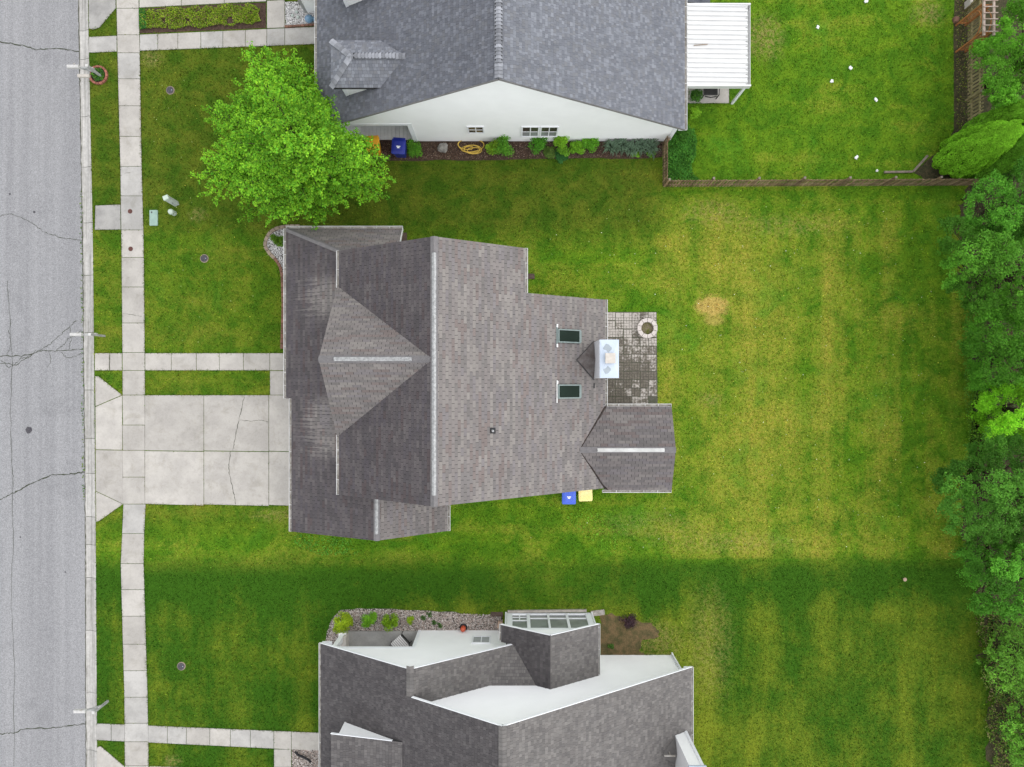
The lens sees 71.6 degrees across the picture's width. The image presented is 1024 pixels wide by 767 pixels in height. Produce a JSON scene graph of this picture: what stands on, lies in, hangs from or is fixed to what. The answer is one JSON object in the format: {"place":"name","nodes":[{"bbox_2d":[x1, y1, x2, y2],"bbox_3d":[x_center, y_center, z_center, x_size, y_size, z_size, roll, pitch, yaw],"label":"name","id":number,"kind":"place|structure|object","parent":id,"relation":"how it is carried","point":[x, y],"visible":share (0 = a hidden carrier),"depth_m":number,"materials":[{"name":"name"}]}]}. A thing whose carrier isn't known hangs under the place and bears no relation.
{"place":"outdoors","nodes":[
{"label":"outdoors","id":0,"kind":"place"},
{"bbox_2d":[0,0,86,766],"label":"road","id":1,"kind":"structure","parent":0,"point":[43,577],"depth_m":36.50,"materials":[{"name":"grey asphalt"}]},
{"bbox_2d":[79,191,84,499],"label":"weeds","id":2,"kind":"object","parent":1,"relation":"on","point":[82,348],"visible":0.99,"depth_m":36.44,"materials":[{"name":"green plant"}]},
{"bbox_2d":[79,0,96,766],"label":"kerb","id":3,"kind":"structure","parent":1,"relation":"on","point":[90,573],"depth_m":36.49,"materials":[{"name":"grey concrete"}]},
{"bbox_2d":[109,0,148,766],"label":"sidewalk","id":4,"kind":"structure","parent":0,"point":[134,653],"depth_m":36.37,"materials":[{"name":"concrete"}]},
{"bbox_2d":[97,746,163,766],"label":"driveway","id":5,"kind":"structure","parent":0,"point":[104,759],"depth_m":36.37,"materials":[{"name":"concrete"}]},
{"bbox_2d":[89,0,265,28],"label":"driveway","id":6,"kind":"structure","parent":0,"point":[100,11],"depth_m":36.37,"materials":[{"name":"concrete"}]},
{"bbox_2d":[95,376,288,521],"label":"driveway","id":7,"kind":"structure","parent":0,"point":[173,430],"depth_m":36.37,"materials":[{"name":"concrete"}]},
{"bbox_2d":[285,1,313,24],"bbox_3d":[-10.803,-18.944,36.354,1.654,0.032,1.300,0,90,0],"label":"gravel","id":8,"kind":"structure","parent":0,"point":[299,14],"depth_m":36.36,"materials":[{"name":"grey gravel"}]},
{"bbox_2d":[292,749,318,766],"bbox_3d":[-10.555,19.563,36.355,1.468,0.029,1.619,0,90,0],"label":"gravel","id":9,"kind":"structure","parent":0,"point":[306,762],"depth_m":36.36,"materials":[{"name":"grey gravel"}]},
{"bbox_2d":[87,0,993,766],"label":"lawn","id":10,"kind":"structure","parent":0,"point":[690,278],"depth_m":36.40,"materials":[{"name":"green plant"}]},
{"bbox_2d":[70,332,104,336],"bbox_3d":[-21.390,-2.444,35.800,1.097,1.400,0.185,0,90,0],"label":"mailbox","id":11,"kind":"object","parent":10,"relation":"on","point":[82,334],"visible":1,"depth_m":35.20,"materials":[{"name":"white plastic"}]},
{"bbox_2d":[73,700,108,713],"bbox_3d":[-21.210,16.281,35.800,1.097,1.400,0.185,0,90,0],"label":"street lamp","id":12,"kind":"object","parent":10,"relation":"on","point":[93,710],"visible":1,"depth_m":35.36,"materials":[{"name":"white plastic"}]},
{"bbox_2d":[89,65,107,84],"bbox_3d":[-21.191,-15.802,36.350,0.974,0.132,0.980,0,90,0],"label":"brick planter ring","id":13,"kind":"object","parent":10,"relation":"on","point":[99,82],"visible":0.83,"depth_m":36.30,"materials":[{"name":"red brick"}]},
{"bbox_2d":[67,63,101,77],"bbox_3d":[-21.544,-15.630,35.800,1.097,1.400,0.440,0,90,0],"label":"mailbox","id":14,"kind":"object","parent":13,"relation":"in","point":[88,68],"visible":1,"depth_m":35.59,"materials":[{"name":"white plastic"}]},
{"bbox_2d":[90,67,104,80],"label":"ground cover","id":15,"kind":"object","parent":13,"relation":"on","point":[98,77],"visible":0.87,"depth_m":36.25,"materials":[{"name":"green plant"}]},
{"bbox_2d":[95,205,120,229],"bbox_3d":[-20.727,-8.529,36.430,1.312,0.140,1.286,0,90,0],"label":"meter pad","id":16,"kind":"object","parent":10,"relation":"on","point":[107,217],"visible":1,"depth_m":36.36,"materials":[{"name":"concrete"}]},
{"bbox_2d":[149,210,157,225],"bbox_3d":[-18.367,-8.491,36.388,0.420,0.124,0.800,0,90,0],"label":"utility vault","id":17,"kind":"object","parent":10,"relation":"on","point":[153,217],"visible":1,"depth_m":36.34,"materials":[{"name":"metal"}]},
{"bbox_2d":[162,195,178,205],"bbox_3d":[-17.248,-9.244,35.876,0.300,1.104,0.292,-22,90,0],"label":"utility pedestal","id":18,"kind":"object","parent":10,"relation":"on","point":[170,200],"visible":1,"depth_m":35.69,"materials":[{"name":"grey paint"}]},
{"bbox_2d":[95,353,282,394],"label":"front walk","id":19,"kind":"structure","parent":10,"relation":"on","point":[214,361],"depth_m":36.37,"materials":[{"name":"concrete"}]},
{"bbox_2d":[89,0,313,52],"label":"front walk","id":20,"kind":"structure","parent":10,"relation":"on","point":[281,35],"depth_m":36.37,"materials":[{"name":"grey concrete"}]},
{"bbox_2d":[140,2,265,32],"bbox_3d":[-15.853,-18.752,36.404,6.528,0.032,1.307,-2,90,0],"label":"flower bed","id":21,"kind":"object","parent":10,"relation":"on","point":[262,17],"visible":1,"depth_m":36.39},
{"bbox_2d":[138,8,146,29],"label":"ground cover","id":22,"kind":"object","parent":21,"relation":"on","point":[141,12],"visible":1,"depth_m":36.24,"materials":[{"name":"green plant"}]},
{"bbox_2d":[139,3,260,29],"bbox_3d":[-15.958,-18.775,36.292,6.235,0.226,1.217,-3,90,0],"label":"ground cover","id":23,"kind":"object","parent":21,"relation":"on","point":[151,14],"visible":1,"depth_m":36.27,"materials":[{"name":"green plant"}]},
{"bbox_2d":[96,723,318,766],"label":"front walk","id":24,"kind":"structure","parent":10,"relation":"on","point":[281,746],"depth_m":36.37,"materials":[{"name":"grey concrete"}]},
{"bbox_2d":[267,229,282,269],"bbox_3d":[-11.761,-4.835,36.395,1.770,0.050,6.490,0,90,0],"label":"gravel bed","id":25,"kind":"object","parent":10,"relation":"on","point":[281,253],"visible":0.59,"depth_m":36.37,"materials":[{"name":"grey gravel"}]},
{"bbox_2d":[269,234,282,246],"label":"shrub","id":26,"kind":"object","parent":25,"relation":"on","point":[278,239],"visible":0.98,"depth_m":36.07,"materials":[{"name":"green plant"}]},
{"bbox_2d":[263,224,299,348],"bbox_3d":[-11.802,-4.960,36.350,1.851,0.110,6.359,0,90,0],"label":"bed edging","id":27,"kind":"object","parent":10,"relation":"on","point":[267,250],"visible":0.77,"depth_m":36.30,"materials":[{"name":"beige stone"}]},
{"bbox_2d":[190,41,395,229],"bbox_3d":[-10.154,-11.570,32.092,9.660,8.846,9.198,0,90,0],"label":"broadleaf tree","id":28,"kind":"object","parent":10,"relation":"on","point":[290,143],"visible":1,"depth_m":31.37,"materials":[{"name":"green plant"}]},
{"bbox_2d":[294,534,357,554],"bbox_3d":[-9.522,8.329,36.345,3.339,0.127,1.019,5,90,0],"label":"clover patch","id":29,"kind":"object","parent":10,"relation":"on","point":[306,542],"visible":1,"depth_m":36.34,"materials":[{"name":"green plant"}]},
{"bbox_2d":[325,608,502,644],"bbox_3d":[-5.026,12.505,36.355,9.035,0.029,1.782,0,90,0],"label":"gravel","id":30,"kind":"structure","parent":10,"relation":"on","point":[486,617],"depth_m":36.36,"materials":[{"name":"grey gravel"}]},
{"bbox_2d":[333,611,352,633],"bbox_3d":[-8.569,12.136,36.058,1.094,0.709,1.123,0,90,0],"label":"shrub","id":31,"kind":"object","parent":30,"relation":"on","point":[344,622],"visible":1,"depth_m":35.91,"materials":[{"name":"green plant"}]},
{"bbox_2d":[360,611,377,627],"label":"shrub","id":32,"kind":"object","parent":30,"relation":"on","point":[369,619],"visible":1,"depth_m":36.00,"materials":[{"name":"green plant"}]},
{"bbox_2d":[380,613,398,632],"bbox_3d":[-6.216,12.149,36.121,0.931,0.582,0.955,0,90,0],"label":"shrub","id":33,"kind":"object","parent":30,"relation":"on","point":[387,623],"visible":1,"depth_m":36.02,"materials":[{"name":"green plant"}]},
{"bbox_2d":[283,226,675,540],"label":"house","id":34,"kind":"structure","parent":10,"relation":"on","point":[428,381],"depth_m":31.02,"materials":[{"name":"white"}]},
{"bbox_2d":[298,0,709,141],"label":"house","id":35,"kind":"structure","parent":10,"relation":"on","point":[477,70],"depth_m":31.34,"materials":[{"name":"white"}]},
{"bbox_2d":[467,126,484,133],"bbox_3d":[-1.770,-12.397,34.665,0.840,0.910,0.055,0,90,0],"label":"window","id":36,"kind":"structure","parent":35,"relation":"in","point":[472,129],"depth_m":34.69,"materials":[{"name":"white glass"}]},
{"bbox_2d":[521,126,539,136],"bbox_3d":[0.900,-12.397,34.925,0.900,1.390,0.055,0,90,0],"label":"window","id":37,"kind":"structure","parent":35,"relation":"in","point":[527,131],"depth_m":34.87,"materials":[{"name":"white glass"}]},
{"bbox_2d":[539,126,558,136],"bbox_3d":[1.820,-12.397,34.925,0.900,1.390,0.055,0,90,0],"label":"window","id":38,"kind":"structure","parent":35,"relation":"in","point":[547,131],"depth_m":34.90,"materials":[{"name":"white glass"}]},
{"bbox_2d":[319,612,706,766],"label":"house","id":39,"kind":"structure","parent":10,"relation":"on","point":[547,690],"depth_m":31.90,"materials":[{"name":"white"}]},
{"bbox_2d":[390,631,411,645],"bbox_3d":[-5.589,13.230,35.736,0.800,1.071,0.860,-42,90,0],"label":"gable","id":40,"kind":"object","parent":39,"relation":"on","point":[401,640],"visible":0.39,"depth_m":35.77,"materials":[{"name":"white wood"}]},
{"bbox_2d":[471,636,490,643],"bbox_3d":[-1.510,12.618,34.950,0.920,0.940,0.055,0,90,0],"label":"window","id":41,"kind":"structure","parent":39,"relation":"in","point":[477,639],"depth_m":34.90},
{"bbox_2d":[363,140,662,160],"bbox_3d":[-0.279,-12.017,36.403,16.107,0.034,1.228,0,90,0],"label":"mulch bed","id":42,"kind":"object","parent":10,"relation":"on","point":[527,151],"visible":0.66,"depth_m":36.39,"materials":[{"name":"brown wood"}]},
{"bbox_2d":[366,135,381,155],"bbox_3d":[-6.952,-11.953,35.856,0.690,1.082,0.840,-3,90,0],"label":"wheelie bin","id":43,"kind":"object","parent":42,"relation":"on","point":[376,141],"visible":0.5,"depth_m":35.34,"materials":[{"name":"orange plastic"}]},
{"bbox_2d":[391,137,407,157],"bbox_3d":[-5.654,-11.853,35.854,0.690,1.086,0.840,4,90,0],"label":"wheelie bin","id":44,"kind":"object","parent":42,"relation":"on","point":[399,149],"visible":1,"depth_m":35.34,"materials":[{"name":"blue plastic"}]},
{"bbox_2d":[406,139,422,157],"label":"shrub","id":45,"kind":"object","parent":42,"relation":"on","point":[413,148],"visible":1,"depth_m":36.08,"materials":[{"name":"green plant"}]},
{"bbox_2d":[457,140,483,153],"bbox_3d":[-2.100,-12.131,36.310,1.379,0.096,0.811,0,90,0],"label":"garden hose","id":46,"kind":"object","parent":42,"relation":"on","point":[471,152],"visible":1,"depth_m":36.28,"materials":[{"name":"yellow rubber"}]},
{"bbox_2d":[485,138,499,154],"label":"shrub","id":47,"kind":"object","parent":42,"relation":"on","point":[489,147],"visible":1,"depth_m":35.76,"materials":[{"name":"green plant"}]},
{"bbox_2d":[493,134,514,157],"bbox_3d":[-0.400,-12.054,35.894,1.134,1.034,1.293,0,90,0],"label":"shrub","id":48,"kind":"object","parent":42,"relation":"on","point":[503,146],"visible":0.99,"depth_m":35.70,"materials":[{"name":"green plant"}]},
{"bbox_2d":[527,137,546,154],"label":"shrub","id":49,"kind":"object","parent":42,"relation":"on","point":[538,142],"visible":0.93,"depth_m":35.90,"materials":[{"name":"green plant"}]},
{"bbox_2d":[543,146,555,158],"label":"shrub","id":50,"kind":"object","parent":42,"relation":"on","point":[549,152],"visible":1,"depth_m":36.24,"materials":[{"name":"green plant"}]},
{"bbox_2d":[553,136,569,147],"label":"shrub","id":51,"kind":"object","parent":42,"relation":"on","point":[559,141],"visible":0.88,"depth_m":35.71,"materials":[{"name":"green plant"}]},
{"bbox_2d":[554,148,568,163],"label":"shrub","id":52,"kind":"object","parent":42,"relation":"on","point":[560,158],"visible":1,"depth_m":36.29,"materials":[{"name":"green plant"}]},
{"bbox_2d":[557,145,569,156],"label":"shrub","id":53,"kind":"object","parent":42,"relation":"on","point":[561,149],"visible":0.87,"depth_m":36.04,"materials":[{"name":"green plant"}]},
{"bbox_2d":[569,140,585,154],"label":"shrub","id":54,"kind":"object","parent":42,"relation":"on","point":[577,146],"visible":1,"depth_m":36.03,"materials":[{"name":"green plant"}]},
{"bbox_2d":[582,138,599,152],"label":"shrub","id":55,"kind":"object","parent":42,"relation":"on","point":[589,144],"visible":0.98,"depth_m":35.94,"materials":[{"name":"green plant"}]},
{"bbox_2d":[601,138,620,155],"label":"strap leaf plant","id":56,"kind":"object","parent":42,"relation":"on","point":[611,148],"visible":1,"depth_m":35.97,"materials":[{"name":"green plant"}]},
{"bbox_2d":[612,138,632,156],"bbox_3d":[5.613,-12.168,36.152,1.229,0.456,1.301,0,90,0],"label":"strap leaf plant","id":57,"kind":"object","parent":42,"relation":"on","point":[622,144],"visible":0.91,"depth_m":35.96,"materials":[{"name":"green plant"}]},
{"bbox_2d":[624,139,642,156],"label":"strap leaf plant","id":58,"kind":"object","parent":42,"relation":"on","point":[632,151],"visible":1,"depth_m":35.96,"materials":[{"name":"green plant"}]},
{"bbox_2d":[633,138,648,154],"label":"strap leaf plant","id":59,"kind":"object","parent":42,"relation":"on","point":[641,142],"visible":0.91,"depth_m":35.96,"materials":[{"name":"green plant"}]},
{"bbox_2d":[643,138,661,159],"bbox_3d":[7.114,-12.007,36.152,1.086,0.456,1.366,0,90,0],"label":"strap leaf plant","id":60,"kind":"object","parent":42,"relation":"on","point":[651,145],"visible":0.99,"depth_m":35.97,"materials":[{"name":"green plant"}]},
{"bbox_2d":[508,609,586,612],"bbox_3d":[1.796,11.646,36.330,4.040,0.140,0.110,-1,90,0],"label":"landscape timber","id":61,"kind":"object","parent":10,"relation":"on","point":[547,610],"visible":1,"depth_m":36.26,"materials":[{"name":"grey wood"}]},
{"bbox_2d":[562,491,575,503],"bbox_3d":[2.840,5.600,35.854,0.690,1.086,0.840,0,90,0],"label":"wheelie bin","id":62,"kind":"object","parent":10,"relation":"on","point":[568,497],"visible":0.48,"depth_m":35.31,"materials":[{"name":"blue plastic"}]},
{"bbox_2d":[578,490,592,500],"bbox_3d":[3.659,5.450,35.856,0.690,1.082,0.840,-2,90,0],"label":"wheelie bin","id":63,"kind":"object","parent":10,"relation":"on","point":[585,495],"visible":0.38,"depth_m":35.31,"materials":[{"name":"yellow plastic"}]},
{"bbox_2d":[567,507,620,552],"bbox_3d":[4.291,7.442,36.349,3.075,0.126,1.500,38,90,0],"label":"clover patch","id":64,"kind":"object","parent":10,"relation":"on","point":[594,527],"visible":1,"depth_m":36.34,"materials":[{"name":"green plant"}]},
{"bbox_2d":[600,613,659,654],"bbox_3d":[6.029,12.978,36.407,3.096,0.026,2.431,0,90,0],"label":"bare patch","id":65,"kind":"object","parent":10,"relation":"on","point":[620,636],"visible":0.91,"depth_m":36.39,"materials":[{"name":"brown soil"}]},
{"bbox_2d":[619,613,636,628],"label":"shrub","id":66,"kind":"object","parent":65,"relation":"on","point":[631,621],"visible":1,"depth_m":36.14,"materials":[{"name":"purple plant"}]},
{"bbox_2d":[608,312,657,403],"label":"paver patio","id":67,"kind":"structure","parent":10,"relation":"on","point":[635,382],"depth_m":36.35,"materials":[{"name":"stone"}]},
{"bbox_2d":[637,318,656,337],"bbox_3d":[6.900,-2.822,36.227,1.045,0.245,1.045,0,90,0],"label":"fire pit","id":68,"kind":"object","parent":67,"relation":"on","point":[646,327],"visible":1,"depth_m":36.11,"materials":[{"name":"white stone"}]},
{"bbox_2d":[662,136,670,186],"bbox_3d":[7.788,-11.213,35.778,0.177,1.245,2.274,0,90,0],"label":"picket fence","id":69,"kind":"object","parent":10,"relation":"on","point":[664,153],"visible":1,"depth_m":35.68,"materials":[{"name":"brown wood"}]},
{"bbox_2d":[668,128,699,179],"bbox_3d":[8.757,-11.721,36.182,1.741,0.387,2.826,0,90,0],"label":"ground cover","id":70,"kind":"object","parent":10,"relation":"on","point":[690,143],"visible":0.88,"depth_m":36.14,"materials":[{"name":"green plant"}]},
{"bbox_2d":[677,124,692,141],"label":"shrub","id":71,"kind":"object","parent":10,"relation":"on","point":[684,135],"visible":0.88,"depth_m":35.90,"materials":[{"name":"green plant"}]},
{"bbox_2d":[688,89,702,103],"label":"shrub","id":72,"kind":"object","parent":10,"relation":"on","point":[696,94],"visible":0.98,"depth_m":35.85,"materials":[{"name":"green plant"}]},
{"bbox_2d":[689,106,701,119],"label":"shrub","id":73,"kind":"object","parent":10,"relation":"on","point":[695,112],"visible":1,"depth_m":35.79,"materials":[{"name":"green plant"}]},
{"bbox_2d":[687,33,728,102],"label":"patio slab","id":74,"kind":"structure","parent":10,"relation":"on","point":[723,96],"depth_m":36.35,"materials":[{"name":"concrete"}]},
{"bbox_2d":[701,89,719,98],"bbox_3d":[10.067,-14.896,35.798,0.820,1.106,0.886,0,90,0],"label":"patio chair","id":75,"kind":"object","parent":74,"relation":"on","point":[710,91],"visible":0.38,"depth_m":35.91,"materials":[{"name":"black metal"}]},
{"bbox_2d":[687,3,750,103],"bbox_3d":[9.875,-16.160,35.075,3.030,2.590,3.980,0,90,0],"label":"patio cover","id":76,"kind":"object","parent":10,"relation":"on","point":[718,45],"visible":1,"depth_m":33.87,"materials":[{"name":"paint"}]},
{"bbox_2d":[556,206,940,548],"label":"weeds","id":77,"kind":"object","parent":10,"relation":"on","point":[761,373],"visible":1,"depth_m":36.33,"materials":[{"name":"green plant"}]},
{"bbox_2d":[686,288,929,538],"bbox_3d":[15.013,1.497,36.336,12.788,0.083,12.914,0,90,0],"label":"clover patch","id":78,"kind":"object","parent":10,"relation":"on","point":[823,433],"visible":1,"depth_m":36.34,"materials":[{"name":"green plant"}]},
{"bbox_2d":[663,176,985,186],"bbox_3d":[15.736,-10.186,35.778,16.030,1.245,0.178,0,90,0],"label":"picket fence","id":79,"kind":"object","parent":10,"relation":"on","point":[893,181],"visible":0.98,"depth_m":35.74,"materials":[{"name":"brown wood"}]},
{"bbox_2d":[915,0,984,180],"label":"border bed","id":80,"kind":"object","parent":10,"relation":"on","point":[925,170],"visible":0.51,"depth_m":36.39,"materials":[{"name":"brown soil"}]},
{"bbox_2d":[955,0,973,129],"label":"ground cover","id":81,"kind":"object","parent":80,"relation":"on","point":[963,66],"visible":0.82,"depth_m":36.34,"materials":[{"name":"green plant"}]},
{"bbox_2d":[965,0,983,122],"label":"picket fence","id":82,"kind":"object","parent":80,"relation":"on","point":[971,96],"visible":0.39,"depth_m":35.83,"materials":[{"name":"brown wood"}]},
{"bbox_2d":[955,0,997,52],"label":"garden arbor","id":83,"kind":"object","parent":80,"relation":"on","point":[983,10],"visible":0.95,"depth_m":34.46,"materials":[{"name":"orange wood"}]},
{"bbox_2d":[932,119,1023,178],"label":"arborvitae","id":84,"kind":"object","parent":80,"relation":"on","point":[969,152],"visible":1,"depth_m":33.46,"materials":[{"name":"green plant"}]},
{"bbox_2d":[958,99,1023,136],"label":"arborvitae","id":85,"kind":"object","parent":80,"relation":"on","point":[1013,111],"visible":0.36,"depth_m":33.22,"materials":[{"name":"green plant"}]},
{"bbox_2d":[964,133,1023,182],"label":"arborvitae","id":86,"kind":"object","parent":80,"relation":"on","point":[1003,164],"visible":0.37,"depth_m":33.53,"materials":[{"name":"green plant"}]},
{"bbox_2d":[957,0,1023,766],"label":"woodland floor","id":87,"kind":"structure","parent":0,"point":[989,749],"depth_m":36.39,"materials":[{"name":"green plant"}]},
{"bbox_2d":[927,426,1023,548],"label":"broadleaf tree","id":88,"kind":"object","parent":87,"relation":"on","point":[998,503],"visible":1,"depth_m":32.05,"materials":[{"name":"green plant"}]},
{"bbox_2d":[964,303,988,443],"bbox_3d":[23.748,-0.573,36.272,1.362,0.299,7.416,0,90,0],"label":"ground cover","id":89,"kind":"object","parent":87,"relation":"on","point":[975,430],"visible":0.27,"depth_m":36.26,"materials":[{"name":"green plant"}]},
{"bbox_2d":[935,213,1023,332],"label":"broadleaf tree","id":90,"kind":"object","parent":87,"relation":"on","point":[984,289],"visible":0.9,"depth_m":31.52,"materials":[{"name":"green plant"}]},
{"bbox_2d":[948,540,1023,623],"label":"broadleaf tree","id":91,"kind":"object","parent":87,"relation":"on","point":[1010,576],"visible":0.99,"depth_m":32.53,"materials":[{"name":"green plant"}]},
{"bbox_2d":[956,303,1023,399],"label":"broadleaf tree","id":92,"kind":"object","parent":87,"relation":"on","point":[999,349],"visible":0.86,"depth_m":31.73,"materials":[{"name":"green plant"}]},
{"bbox_2d":[962,155,1023,241],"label":"broadleaf tree","id":93,"kind":"object","parent":87,"relation":"on","point":[1008,192],"visible":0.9,"depth_m":32.10,"materials":[{"name":"green plant"}]},
{"bbox_2d":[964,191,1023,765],"bbox_3d":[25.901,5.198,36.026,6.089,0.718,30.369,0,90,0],"label":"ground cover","id":94,"kind":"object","parent":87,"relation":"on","point":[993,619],"visible":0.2,"depth_m":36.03,"materials":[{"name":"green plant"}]},
{"bbox_2d":[966,381,1023,442],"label":"broadleaf tree","id":95,"kind":"object","parent":87,"relation":"on","point":[986,403],"visible":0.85,"depth_m":33.22,"materials":[{"name":"green plant"}]},
{"bbox_2d":[968,0,1023,108],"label":"broadleaf tree","id":96,"kind":"object","parent":87,"relation":"on","point":[1001,80],"visible":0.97,"depth_m":32.91,"materials":[{"name":"green plant"}]},
{"bbox_2d":[976,616,1023,699],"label":"slender tree","id":97,"kind":"object","parent":87,"relation":"on","point":[1010,649],"visible":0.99,"depth_m":33.93,"materials":[{"name":"green plant"}]},
{"bbox_2d":[976,611,1023,766],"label":"ground cover","id":98,"kind":"object","parent":87,"relation":"on","point":[992,705],"visible":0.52,"depth_m":36.21,"materials":[{"name":"green plant"}]},
{"bbox_2d":[999,699,1023,766],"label":"slender tree","id":99,"kind":"object","parent":87,"relation":"on","point":[1017,724],"visible":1,"depth_m":33.86,"materials":[{"name":"green plant"}]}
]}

